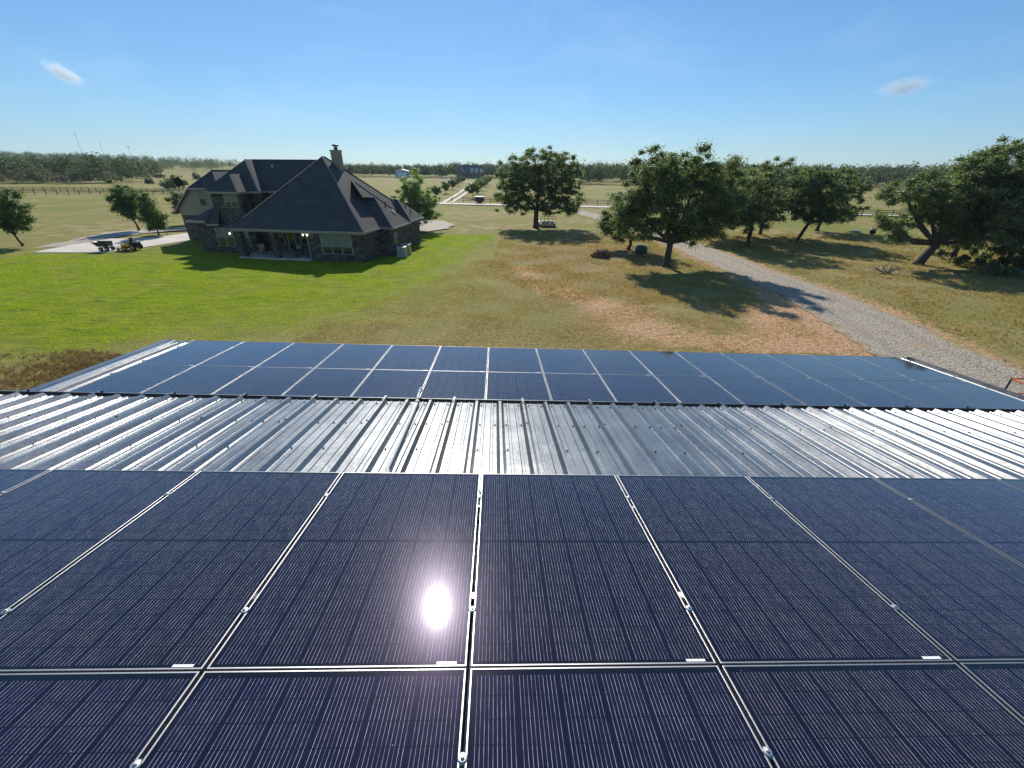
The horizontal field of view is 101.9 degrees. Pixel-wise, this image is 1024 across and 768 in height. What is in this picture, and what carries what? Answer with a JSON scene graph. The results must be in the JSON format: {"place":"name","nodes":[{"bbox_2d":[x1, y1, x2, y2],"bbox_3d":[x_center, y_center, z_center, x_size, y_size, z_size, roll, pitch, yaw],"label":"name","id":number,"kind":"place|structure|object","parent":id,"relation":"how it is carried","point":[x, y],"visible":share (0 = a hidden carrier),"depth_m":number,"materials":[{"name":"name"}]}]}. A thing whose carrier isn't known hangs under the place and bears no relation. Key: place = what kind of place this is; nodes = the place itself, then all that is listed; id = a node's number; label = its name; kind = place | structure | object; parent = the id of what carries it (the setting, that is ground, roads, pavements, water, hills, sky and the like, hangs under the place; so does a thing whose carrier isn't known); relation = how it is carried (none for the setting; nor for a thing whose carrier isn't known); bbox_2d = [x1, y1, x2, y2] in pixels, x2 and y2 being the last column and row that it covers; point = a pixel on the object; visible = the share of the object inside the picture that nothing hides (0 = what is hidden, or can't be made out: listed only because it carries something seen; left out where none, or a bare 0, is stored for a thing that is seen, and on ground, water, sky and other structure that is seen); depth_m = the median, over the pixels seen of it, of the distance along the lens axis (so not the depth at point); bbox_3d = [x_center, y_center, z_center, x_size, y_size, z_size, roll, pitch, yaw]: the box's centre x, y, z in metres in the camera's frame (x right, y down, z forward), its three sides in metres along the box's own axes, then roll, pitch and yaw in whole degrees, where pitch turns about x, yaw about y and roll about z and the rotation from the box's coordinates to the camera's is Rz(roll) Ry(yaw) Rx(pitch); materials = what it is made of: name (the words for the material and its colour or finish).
{"place":"outdoors","nodes":[
{"label":"outdoors","id":0,"kind":"place"},
{"bbox_2d":[0,347,123,390],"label":"grass","id":1,"kind":"structure","parent":0,"point":[72,367],"depth_m":19.46,"materials":[{"name":"green plant"}]},
{"bbox_2d":[0,159,1023,390],"bbox_3d":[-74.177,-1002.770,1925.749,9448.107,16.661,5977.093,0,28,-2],"label":"ground","id":2,"kind":"structure","parent":0,"point":[64,216],"depth_m":32.61,"materials":[{"name":"green plant"}]},
{"bbox_2d":[0,187,41,245],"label":"yard tree","id":3,"kind":"object","parent":2,"relation":"on","point":[10,222],"visible":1,"depth_m":46.64,"materials":[{"name":"green plant"}]},
{"bbox_2d":[0,168,122,182],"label":"woods","id":4,"kind":"object","parent":2,"relation":"on","point":[59,178],"visible":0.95,"depth_m":201.62,"materials":[{"name":"green plant"}]},
{"bbox_2d":[0,151,164,179],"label":"woods","id":5,"kind":"object","parent":2,"relation":"on","point":[127,168],"visible":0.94,"depth_m":216.34,"materials":[{"name":"green plant"}]},
{"bbox_2d":[11,190,170,194],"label":"rail fence","id":6,"kind":"object","parent":2,"relation":"on","point":[100,191],"visible":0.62,"depth_m":131.00,"materials":[{"name":"brown wood"}]},
{"bbox_2d":[2,187,185,192],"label":"rail fence","id":7,"kind":"object","parent":2,"relation":"on","point":[60,188],"visible":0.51,"depth_m":145.76,"materials":[{"name":"brown wood"}]},
{"bbox_2d":[32,233,189,252],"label":"concrete drive","id":8,"kind":"structure","parent":2,"relation":"on","point":[87,247],"depth_m":49.50,"materials":[{"name":"grey concrete"}]},
{"bbox_2d":[90,241,114,250],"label":"dump cart","id":9,"kind":"object","parent":8,"relation":"on","point":[101,245],"visible":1,"depth_m":45.23,"materials":[{"name":"metal"}]},
{"bbox_2d":[116,237,142,250],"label":"riding mower","id":10,"kind":"object","parent":8,"relation":"on","point":[132,245],"visible":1,"depth_m":45.77,"materials":[{"name":"metal"}]},
{"bbox_2d":[0,150,239,171],"bbox_3d":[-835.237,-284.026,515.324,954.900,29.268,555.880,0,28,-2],"label":"woods","id":11,"kind":"object","parent":2,"relation":"on","point":[193,163],"visible":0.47,"depth_m":588.07,"materials":[{"name":"green plant"}]},
{"bbox_2d":[103,178,141,229],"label":"yard tree","id":12,"kind":"object","parent":2,"relation":"on","point":[123,196],"visible":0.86,"depth_m":57.95,"materials":[{"name":"green plant"}]},
{"bbox_2d":[133,190,173,234],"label":"yard tree","id":13,"kind":"object","parent":2,"relation":"on","point":[151,216],"visible":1,"depth_m":54.76,"materials":[{"name":"green plant"}]},
{"bbox_2d":[162,188,183,214],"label":"yard tree","id":14,"kind":"object","parent":2,"relation":"on","point":[175,195],"visible":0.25,"depth_m":64.85,"materials":[{"name":"green plant"}]},
{"bbox_2d":[165,174,188,188],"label":"bush","id":15,"kind":"object","parent":2,"relation":"on","point":[171,182],"visible":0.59,"depth_m":161.64,"materials":[{"name":"green plant"}]},
{"bbox_2d":[173,144,423,261],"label":"house","id":16,"kind":"structure","parent":2,"relation":"on","point":[323,208],"depth_m":43.55,"materials":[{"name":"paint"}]},
{"bbox_2d":[196,191,207,205],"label":"window","id":17,"kind":"structure","parent":16,"relation":"in","point":[201,195],"depth_m":50.12,"materials":[{"name":"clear glass"}]},
{"bbox_2d":[214,228,236,246],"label":"window","id":18,"kind":"structure","parent":16,"relation":"in","point":[224,239],"depth_m":45.03,"materials":[{"name":"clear glass"}]},
{"bbox_2d":[223,195,239,207],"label":"window","id":19,"kind":"structure","parent":16,"relation":"in","point":[231,201],"depth_m":43.47,"materials":[{"name":"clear glass"}]},
{"bbox_2d":[286,233,296,251],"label":"door","id":20,"kind":"structure","parent":16,"relation":"in","point":[291,237],"depth_m":45.22,"materials":[{"name":"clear glass"}]},
{"bbox_2d":[319,234,353,254],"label":"window","id":21,"kind":"structure","parent":16,"relation":"in","point":[330,244],"depth_m":41.18,"materials":[{"name":"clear glass"}]},
{"bbox_2d":[344,162,452,175],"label":"woods","id":22,"kind":"object","parent":2,"relation":"on","point":[365,169],"visible":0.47,"depth_m":376.83,"materials":[{"name":"green plant"}]},
{"bbox_2d":[396,246,408,256],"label":"air conditioner","id":23,"kind":"object","parent":2,"relation":"on","point":[402,251],"visible":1,"depth_m":44.00,"materials":[{"name":"metal"}]},
{"bbox_2d":[395,169,409,177],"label":"metal shed","id":24,"kind":"structure","parent":2,"relation":"on","point":[401,172],"depth_m":352.63,"materials":[{"name":"white paint"}]},
{"bbox_2d":[392,167,443,224],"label":"tree","id":25,"kind":"object","parent":2,"relation":"on","point":[412,193],"visible":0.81,"depth_m":59.50,"materials":[{"name":"green plant"}]},
{"bbox_2d":[407,163,448,175],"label":"woods","id":26,"kind":"object","parent":2,"relation":"on","point":[438,169],"visible":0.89,"depth_m":361.10,"materials":[{"name":"green plant"}]},
{"bbox_2d":[420,220,453,231],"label":"gravel circle","id":27,"kind":"object","parent":2,"relation":"on","point":[434,225],"visible":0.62,"depth_m":67.09,"materials":[{"name":"beige gravel"}]},
{"bbox_2d":[456,165,484,178],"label":"farmhouse","id":28,"kind":"object","parent":2,"relation":"on","point":[471,171],"visible":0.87,"depth_m":356.28,"materials":[{"name":"white paint"}]},
{"bbox_2d":[464,183,481,193],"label":"lollipop tree","id":29,"kind":"object","parent":2,"relation":"on","point":[471,188],"visible":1,"depth_m":127.02,"materials":[{"name":"green plant"}]},
{"bbox_2d":[443,161,553,175],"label":"woods","id":30,"kind":"object","parent":2,"relation":"on","point":[489,169],"visible":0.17,"depth_m":387.01,"materials":[{"name":"green plant"}]},
{"bbox_2d":[0,339,1023,767],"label":"barn","id":31,"kind":"structure","parent":2,"relation":"on","point":[56,423],"depth_m":4.53,"materials":[{"name":"metal"}]},
{"bbox_2d":[0,469,50,494],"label":"solar panel","id":32,"kind":"object","parent":31,"relation":"attached to","point":[10,479],"visible":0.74,"depth_m":3.24,"materials":[{"name":"glass"}]},
{"bbox_2d":[0,469,197,616],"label":"solar panel","id":33,"kind":"object","parent":31,"relation":"attached to","point":[54,523],"visible":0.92,"depth_m":2.80,"materials":[{"name":"glass"}]},
{"bbox_2d":[0,671,200,767],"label":"solar panel","id":34,"kind":"object","parent":31,"relation":"attached to","point":[91,720],"visible":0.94,"depth_m":1.62,"materials":[{"name":"glass"}]},
{"bbox_2d":[69,364,193,392],"bbox_3d":[-6.802,-0.042,7.404,1.163,0.051,1.722,1,22,-3],"label":"solar panel","id":35,"kind":"object","parent":31,"relation":"attached to","point":[135,378],"visible":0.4,"depth_m":7.49,"materials":[{"name":"glass"}]},
{"bbox_2d":[0,471,340,674],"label":"solar panel","id":36,"kind":"object","parent":31,"relation":"attached to","point":[176,579],"visible":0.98,"depth_m":2.27,"materials":[{"name":"glass"}]},
{"bbox_2d":[137,340,243,365],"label":"solar panel","id":37,"kind":"object","parent":31,"relation":"attached to","point":[194,352],"visible":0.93,"depth_m":8.90,"materials":[{"name":"glass"}]},
{"bbox_2d":[142,366,254,393],"bbox_3d":[-5.649,-0.019,7.457,1.162,0.050,1.722,1,22,-3],"label":"solar panel","id":38,"kind":"object","parent":31,"relation":"attached to","point":[203,379],"visible":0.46,"depth_m":7.54,"materials":[{"name":"glass"}]},
{"bbox_2d":[196,341,293,366],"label":"solar panel","id":39,"kind":"object","parent":31,"relation":"attached to","point":[249,354],"visible":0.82,"depth_m":8.95,"materials":[{"name":"glass"}]},
{"bbox_2d":[213,367,313,394],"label":"solar panel","id":40,"kind":"object","parent":31,"relation":"attached to","point":[267,381],"visible":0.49,"depth_m":7.60,"materials":[{"name":"glass"}]},
{"bbox_2d":[257,343,342,368],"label":"solar panel","id":41,"kind":"object","parent":31,"relation":"attached to","point":[305,355],"visible":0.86,"depth_m":9.01,"materials":[{"name":"glass"}]},
{"bbox_2d":[139,668,466,767],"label":"solar panel","id":42,"kind":"object","parent":31,"relation":"attached to","point":[388,718],"visible":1,"depth_m":1.63,"materials":[{"name":"glass"}]},
{"bbox_2d":[283,368,371,396],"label":"solar panel","id":43,"kind":"object","parent":31,"relation":"attached to","point":[333,382],"visible":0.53,"depth_m":7.65,"materials":[{"name":"glass"}]},
{"bbox_2d":[206,472,481,670],"bbox_3d":[-0.791,1.014,2.669,1.163,0.051,1.722,1,17,-3],"label":"solar panel","id":44,"kind":"object","parent":31,"relation":"attached to","point":[373,571],"visible":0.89,"depth_m":2.30,"materials":[{"name":"glass"}]},
{"bbox_2d":[316,344,391,369],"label":"solar panel","id":45,"kind":"object","parent":31,"relation":"attached to","point":[357,356],"visible":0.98,"depth_m":9.06,"materials":[{"name":"glass"}]},
{"bbox_2d":[351,369,429,397],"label":"solar panel","id":46,"kind":"object","parent":31,"relation":"attached to","point":[396,383],"visible":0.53,"depth_m":7.72,"materials":[{"name":"glass"}]},
{"bbox_2d":[385,387,422,472],"bbox_3d":[-1.135,0.530,4.404,0.166,0.555,2.945,-3,28,-7],"label":"conduit","id":47,"kind":"object","parent":31,"relation":"attached to","point":[395,450],"visible":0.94,"depth_m":4.32,"materials":[{"name":"paint"}]},
{"bbox_2d":[374,345,439,370],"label":"solar panel","id":48,"kind":"object","parent":31,"relation":"attached to","point":[406,357],"visible":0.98,"depth_m":9.11,"materials":[{"name":"glass"}]},
{"bbox_2d":[419,371,486,398],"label":"solar panel","id":49,"kind":"object","parent":31,"relation":"attached to","point":[456,384],"visible":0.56,"depth_m":7.75,"materials":[{"name":"glass"}]},
{"bbox_2d":[431,346,488,371],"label":"solar panel","id":50,"kind":"object","parent":31,"relation":"attached to","point":[455,358],"visible":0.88,"depth_m":9.17,"materials":[{"name":"glass"}]},
{"bbox_2d":[488,347,542,372],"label":"solar panel","id":51,"kind":"object","parent":31,"relation":"attached to","point":[520,360],"visible":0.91,"depth_m":9.22,"materials":[{"name":"glass"}]},
{"bbox_2d":[486,372,550,399],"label":"solar panel","id":52,"kind":"object","parent":31,"relation":"attached to","point":[514,386],"visible":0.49,"depth_m":7.81,"materials":[{"name":"glass"}]},
{"bbox_2d":[536,348,597,373],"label":"solar panel","id":53,"kind":"object","parent":31,"relation":"attached to","point":[570,361],"visible":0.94,"depth_m":9.27,"materials":[{"name":"glass"}]},
{"bbox_2d":[544,373,615,401],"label":"solar panel","id":54,"kind":"object","parent":31,"relation":"attached to","point":[574,387],"visible":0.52,"depth_m":7.87,"materials":[{"name":"glass"}]},
{"bbox_2d":[471,474,715,667],"bbox_3d":[0.362,1.036,2.721,1.162,0.050,1.722,1,17,-3],"label":"solar panel","id":55,"kind":"object","parent":31,"relation":"attached to","point":[571,571],"visible":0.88,"depth_m":2.36,"materials":[{"name":"glass"}]},
{"bbox_2d":[583,350,651,374],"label":"solar panel","id":56,"kind":"object","parent":31,"relation":"attached to","point":[616,362],"visible":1,"depth_m":9.33,"materials":[{"name":"glass"}]},
{"bbox_2d":[465,665,772,767],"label":"solar panel","id":57,"kind":"object","parent":31,"relation":"attached to","point":[631,717],"visible":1,"depth_m":1.67,"materials":[{"name":"glass"}]},
{"bbox_2d":[599,374,679,402],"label":"solar panel","id":58,"kind":"object","parent":31,"relation":"attached to","point":[636,388],"visible":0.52,"depth_m":7.92,"materials":[{"name":"glass"}]},
{"bbox_2d":[630,351,706,376],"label":"solar panel","id":59,"kind":"object","parent":31,"relation":"attached to","point":[661,363],"visible":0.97,"depth_m":9.38,"materials":[{"name":"glass"}]},
{"bbox_2d":[654,375,742,403],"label":"solar panel","id":60,"kind":"object","parent":31,"relation":"attached to","point":[691,389],"visible":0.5,"depth_m":7.97,"materials":[{"name":"glass"}]},
{"bbox_2d":[676,352,760,377],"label":"solar panel","id":61,"kind":"object","parent":31,"relation":"attached to","point":[707,364],"visible":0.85,"depth_m":9.43,"materials":[{"name":"glass"}]},
{"bbox_2d":[709,377,804,404],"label":"solar panel","id":62,"kind":"object","parent":31,"relation":"attached to","point":[747,390],"visible":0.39,"depth_m":8.02,"materials":[{"name":"glass"}]},
{"bbox_2d":[721,353,812,378],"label":"solar panel","id":63,"kind":"object","parent":31,"relation":"attached to","point":[763,365],"visible":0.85,"depth_m":9.49,"materials":[{"name":"glass"}]},
{"bbox_2d":[617,475,952,668],"bbox_3d":[1.514,1.059,2.774,1.163,0.050,1.722,1,17,-3],"label":"solar panel","id":64,"kind":"object","parent":31,"relation":"attached to","point":[757,575],"visible":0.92,"depth_m":2.42,"materials":[{"name":"glass"}]},
{"bbox_2d":[762,378,865,405],"bbox_3d":[5.877,0.210,7.985,1.162,0.050,1.722,1,22,-3],"label":"solar panel","id":65,"kind":"object","parent":31,"relation":"attached to","point":[809,391],"visible":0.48,"depth_m":8.07,"materials":[{"name":"glass"}]},
{"bbox_2d":[766,354,864,379],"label":"solar panel","id":66,"kind":"object","parent":31,"relation":"attached to","point":[811,366],"visible":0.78,"depth_m":9.54,"materials":[{"name":"glass"}]},
{"bbox_2d":[811,355,915,380],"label":"solar panel","id":67,"kind":"object","parent":31,"relation":"attached to","point":[863,369],"visible":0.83,"depth_m":9.59,"materials":[{"name":"glass"}]},
{"bbox_2d":[815,379,925,406],"bbox_3d":[7.029,0.233,8.037,1.163,0.051,1.722,1,22,-3],"label":"solar panel","id":68,"kind":"object","parent":31,"relation":"attached to","point":[866,393],"visible":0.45,"depth_m":8.13,"materials":[{"name":"glass"}]},
{"bbox_2d":[721,663,1023,767],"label":"solar panel","id":69,"kind":"object","parent":31,"relation":"attached to","point":[923,715],"visible":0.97,"depth_m":1.72,"materials":[{"name":"glass"}]},
{"bbox_2d":[748,476,1023,664],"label":"solar panel","id":70,"kind":"object","parent":31,"relation":"attached to","point":[954,593],"visible":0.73,"depth_m":2.64,"materials":[{"name":"glass"}]},
{"bbox_2d":[855,356,966,381],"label":"solar panel","id":71,"kind":"object","parent":31,"relation":"attached to","point":[912,370],"visible":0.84,"depth_m":9.64,"materials":[{"name":"glass"}]},
{"bbox_2d":[867,380,985,407],"bbox_3d":[8.182,0.256,8.090,1.162,0.050,1.722,1,22,-3],"label":"solar panel","id":72,"kind":"object","parent":31,"relation":"attached to","point":[926,395],"visible":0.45,"depth_m":8.18,"materials":[{"name":"glass"}]},
{"bbox_2d":[875,478,1023,566],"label":"solar panel","id":73,"kind":"object","parent":31,"relation":"attached to","point":[989,512],"visible":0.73,"depth_m":3.29,"materials":[{"name":"glass"}]},
{"bbox_2d":[919,381,1023,408],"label":"solar panel","id":74,"kind":"object","parent":31,"relation":"attached to","point":[979,395],"visible":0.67,"depth_m":8.27,"materials":[{"name":"glass"}]},
{"bbox_2d":[959,662,1023,722],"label":"solar panel","id":75,"kind":"object","parent":31,"relation":"attached to","point":[1002,683],"visible":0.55,"depth_m":1.89,"materials":[{"name":"glass"}]},
{"bbox_2d":[998,479,1023,490],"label":"solar panel","id":76,"kind":"object","parent":31,"relation":"attached to","point":[1017,483],"visible":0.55,"depth_m":3.67,"materials":[{"name":"glass"}]},
{"bbox_2d":[462,197,611,204],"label":"rail fence","id":77,"kind":"object","parent":2,"relation":"on","point":[597,201],"visible":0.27,"depth_m":109.33,"materials":[{"name":"wood"}]},
{"bbox_2d":[491,145,589,227],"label":"oak tree","id":78,"kind":"object","parent":2,"relation":"on","point":[536,181],"visible":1,"depth_m":62.98,"materials":[{"name":"green plant"}]},
{"bbox_2d":[590,249,610,257],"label":"wood pile","id":79,"kind":"object","parent":2,"relation":"on","point":[602,253],"visible":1,"depth_m":44.45,"materials":[{"name":"brown wood"}]},
{"bbox_2d":[595,180,655,249],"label":"oak tree","id":80,"kind":"object","parent":2,"relation":"on","point":[606,230],"visible":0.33,"depth_m":47.55,"materials":[{"name":"green plant"}]},
{"bbox_2d":[488,232,773,311],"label":"grass","id":81,"kind":"structure","parent":2,"relation":"on","point":[634,267],"depth_m":38.95,"materials":[{"name":"plant"}]},
{"bbox_2d":[631,245,651,255],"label":"round smoker","id":82,"kind":"object","parent":2,"relation":"on","point":[641,249],"visible":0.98,"depth_m":44.84,"materials":[{"name":"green metal"}]},
{"bbox_2d":[405,201,911,216],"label":"lane","id":83,"kind":"structure","parent":2,"relation":"on","point":[563,206],"depth_m":106.00,"materials":[{"name":"grey gravel"}]},
{"bbox_2d":[606,137,765,267],"bbox_3d":[15.616,-16.333,38.354,13.630,10.997,7.239,0,28,-2],"label":"oak tree","id":84,"kind":"object","parent":2,"relation":"on","point":[660,196],"visible":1,"depth_m":37.13,"materials":[{"name":"green plant"}]},
{"bbox_2d":[684,158,764,230],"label":"oak tree","id":85,"kind":"object","parent":2,"relation":"on","point":[734,227],"visible":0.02,"depth_m":54.53,"materials":[{"name":"green plant"}]},
{"bbox_2d":[552,159,957,184],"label":"woods","id":86,"kind":"object","parent":2,"relation":"on","point":[880,173],"visible":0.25,"depth_m":246.80,"materials":[{"name":"green plant"}]},
{"bbox_2d":[723,166,803,246],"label":"oak tree","id":87,"kind":"object","parent":2,"relation":"on","point":[757,210],"visible":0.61,"depth_m":48.22,"materials":[{"name":"green plant"}]},
{"bbox_2d":[746,162,787,237],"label":"oak tree","id":88,"kind":"object","parent":2,"relation":"on","point":[768,166],"visible":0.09,"depth_m":54.07,"materials":[{"name":"green plant"}]},
{"bbox_2d":[739,155,807,234],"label":"oak tree","id":89,"kind":"object","parent":2,"relation":"on","point":[788,162],"visible":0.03,"depth_m":57.50,"materials":[{"name":"green plant"}]},
{"bbox_2d":[772,163,862,241],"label":"oak tree","id":90,"kind":"object","parent":2,"relation":"on","point":[812,183],"visible":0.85,"depth_m":52.57,"materials":[{"name":"green plant"}]},
{"bbox_2d":[807,167,875,230],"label":"oak tree","id":91,"kind":"object","parent":2,"relation":"on","point":[867,186],"visible":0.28,"depth_m":62.37,"materials":[{"name":"green plant"}]},
{"bbox_2d":[865,264,905,272],"bbox_3d":[34.956,-10.673,38.549,3.517,0.795,1.300,5,28,8],"label":"fallen branch","id":92,"kind":"object","parent":2,"relation":"on","point":[888,271],"visible":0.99,"depth_m":38.72,"materials":[{"name":"brown wood"}]},
{"bbox_2d":[867,140,1023,265],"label":"oak tree","id":93,"kind":"object","parent":2,"relation":"on","point":[960,213],"visible":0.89,"depth_m":39.30,"materials":[{"name":"green plant"}]},
{"bbox_2d":[928,134,1023,259],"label":"oak tree","id":94,"kind":"object","parent":2,"relation":"on","point":[956,248],"visible":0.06,"depth_m":41.32,"materials":[{"name":"green plant"}]},
{"bbox_2d":[932,245,1023,278],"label":"undergrowth","id":95,"kind":"object","parent":2,"relation":"on","point":[993,267],"visible":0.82,"depth_m":41.90,"materials":[{"name":"green plant"}]},
{"bbox_2d":[970,160,1023,270],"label":"oak tree","id":96,"kind":"object","parent":2,"relation":"on","point":[1001,226],"visible":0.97,"depth_m":37.25,"materials":[{"name":"green plant"}]},
{"bbox_2d":[0,0,1023,169],"label":"sky","id":97,"kind":"structure","parent":0,"point":[393,82],"materials":[{"name":"blue"}]},
{"bbox_2d":[282,260,867,355],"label":"grass","id":98,"kind":"structure","parent":0,"point":[550,268],"depth_m":26.45,"materials":[{"name":"plant"}]},
{"bbox_2d":[557,208,1023,394],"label":"gravel road","id":99,"kind":"structure","parent":0,"point":[884,334],"depth_m":25.62,"materials":[{"name":"grey gravel"}]},
{"bbox_2d":[674,247,1016,374],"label":"loose stones","id":100,"kind":"object","parent":99,"relation":"on","point":[858,302],"visible":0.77,"depth_m":25.84,"materials":[{"name":"grey stone"}]},
{"bbox_2d":[701,232,1023,356],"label":"grass","id":101,"kind":"structure","parent":0,"point":[909,253],"depth_m":38.80,"materials":[{"name":"green plant"}]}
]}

